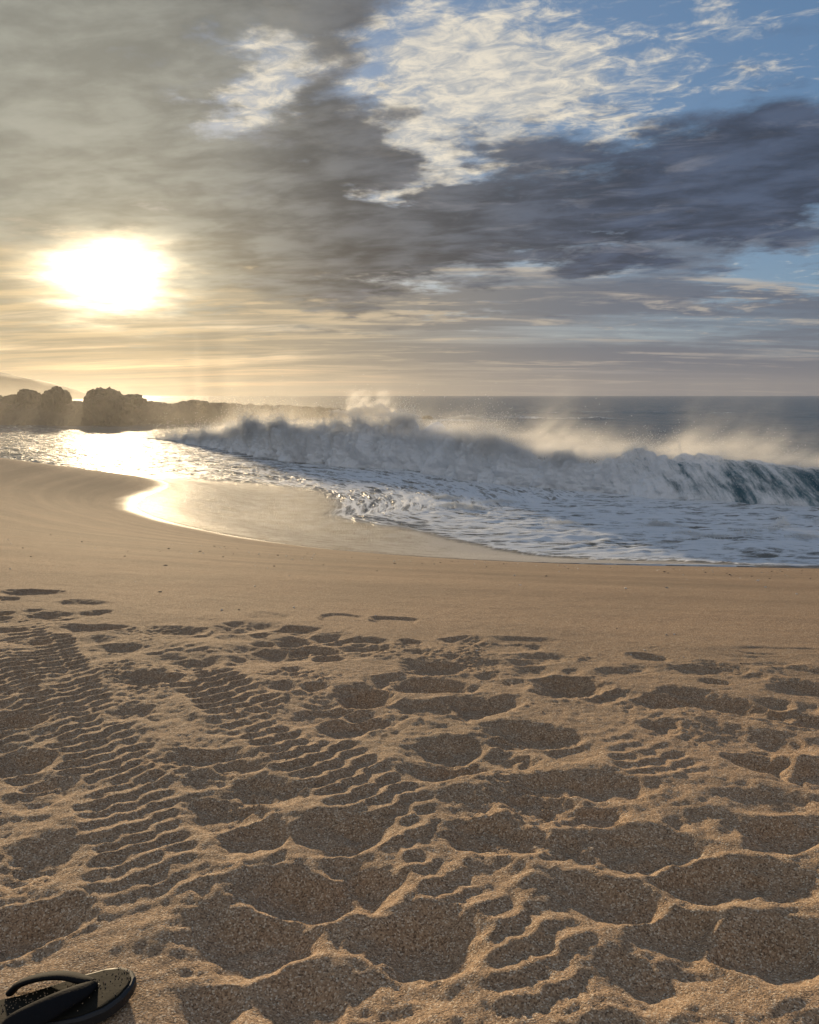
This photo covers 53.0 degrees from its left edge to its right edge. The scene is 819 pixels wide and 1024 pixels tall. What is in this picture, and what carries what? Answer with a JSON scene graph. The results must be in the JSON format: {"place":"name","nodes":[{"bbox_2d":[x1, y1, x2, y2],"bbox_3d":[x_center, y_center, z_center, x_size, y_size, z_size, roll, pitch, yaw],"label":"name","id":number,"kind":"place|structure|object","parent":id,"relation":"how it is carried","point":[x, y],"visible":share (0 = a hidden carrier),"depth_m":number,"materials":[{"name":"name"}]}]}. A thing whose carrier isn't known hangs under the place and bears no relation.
{"place":"outdoors","nodes":[
{"label":"outdoors","id":0,"kind":"place"},
{"bbox_2d":[0,372,85,398],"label":"hill","id":1,"kind":"structure","parent":0,"point":[10,384],"depth_m":494.38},
{"bbox_2d":[0,531,810,812],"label":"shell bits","id":2,"kind":"object","parent":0,"point":[422,563],"visible":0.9,"depth_m":6.43,"materials":[{"name":"beige"}]},
{"bbox_2d":[0,458,818,1023],"bbox_3d":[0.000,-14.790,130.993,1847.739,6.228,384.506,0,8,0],"label":"sand","id":3,"kind":"structure","parent":0,"point":[584,816],"depth_m":1.89,"materials":[{"name":"beige sand"}]},
{"bbox_2d":[0,960,136,1023],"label":"flip flop","id":4,"kind":"object","parent":3,"relation":"on","point":[90,998],"visible":1,"depth_m":1.14,"materials":[{"name":"black rubber"}]},
{"bbox_2d":[0,396,818,567],"bbox_3d":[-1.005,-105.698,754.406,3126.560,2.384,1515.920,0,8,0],"label":"sea","id":5,"kind":"structure","parent":0,"point":[372,510],"depth_m":26.86,"materials":[{"name":"liquid"}]},
{"bbox_2d":[0,398,373,425],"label":"rock reef","id":6,"kind":"object","parent":5,"relation":"in","point":[153,412],"visible":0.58,"depth_m":90.43},
{"bbox_2d":[1,394,17,404],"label":"boulder","id":7,"kind":"object","parent":6,"relation":"on","point":[10,399],"visible":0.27,"depth_m":86.64,"materials":[{"name":"brown stone"}]},
{"bbox_2d":[16,388,41,406],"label":"boulder","id":8,"kind":"object","parent":6,"relation":"on","point":[28,396],"visible":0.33,"depth_m":86.61,"materials":[{"name":"brown stone"}]},
{"bbox_2d":[41,386,71,412],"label":"boulder","id":9,"kind":"object","parent":6,"relation":"on","point":[55,398],"visible":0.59,"depth_m":85.97,"materials":[{"name":"brown stone"}]},
{"bbox_2d":[82,387,124,425],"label":"boulder","id":10,"kind":"object","parent":6,"relation":"on","point":[101,406],"visible":0.81,"depth_m":85.69,"materials":[{"name":"brown stone"}]},
{"bbox_2d":[122,394,147,418],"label":"boulder","id":11,"kind":"object","parent":6,"relation":"on","point":[132,403],"visible":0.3,"depth_m":87.81,"materials":[{"name":"brown stone"}]},
{"bbox_2d":[187,400,212,414],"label":"boulder","id":12,"kind":"object","parent":6,"relation":"on","point":[204,407],"visible":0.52,"depth_m":95.22,"materials":[{"name":"brown stone"}]},
{"bbox_2d":[328,402,499,420],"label":"reef spray","id":13,"kind":"object","parent":5,"relation":"on","point":[370,409],"visible":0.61,"depth_m":116.00,"materials":[{"name":"white liquid"}]},
{"bbox_2d":[421,415,432,418],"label":"boulder","id":14,"kind":"object","parent":5,"relation":"in","point":[427,417],"visible":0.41,"depth_m":106.75,"materials":[{"name":"stone"}]},
{"bbox_2d":[131,420,818,506],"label":"breaking wave","id":15,"kind":"object","parent":5,"relation":"on","point":[789,489],"visible":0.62,"depth_m":26.96,"materials":[{"name":"liquid"}]},
{"bbox_2d":[141,384,818,499],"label":"wave spray","id":16,"kind":"object","parent":15,"relation":"on","point":[399,419],"visible":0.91,"depth_m":34.81,"materials":[{"name":"white liquid"}]},
{"bbox_2d":[423,493,818,538],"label":"shore splashes","id":17,"kind":"object","parent":5,"relation":"on","point":[473,506],"visible":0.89,"depth_m":19.62,"materials":[{"name":"white liquid"}]},
{"bbox_2d":[0,0,818,395],"label":"sky","id":18,"kind":"structure","parent":0,"point":[198,197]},
{"bbox_2d":[194,412,719,462],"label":"blown mist","id":19,"kind":"structure","parent":0,"point":[500,448],"depth_m":29.48,"materials":[{"name":"white liquid"}]}
]}

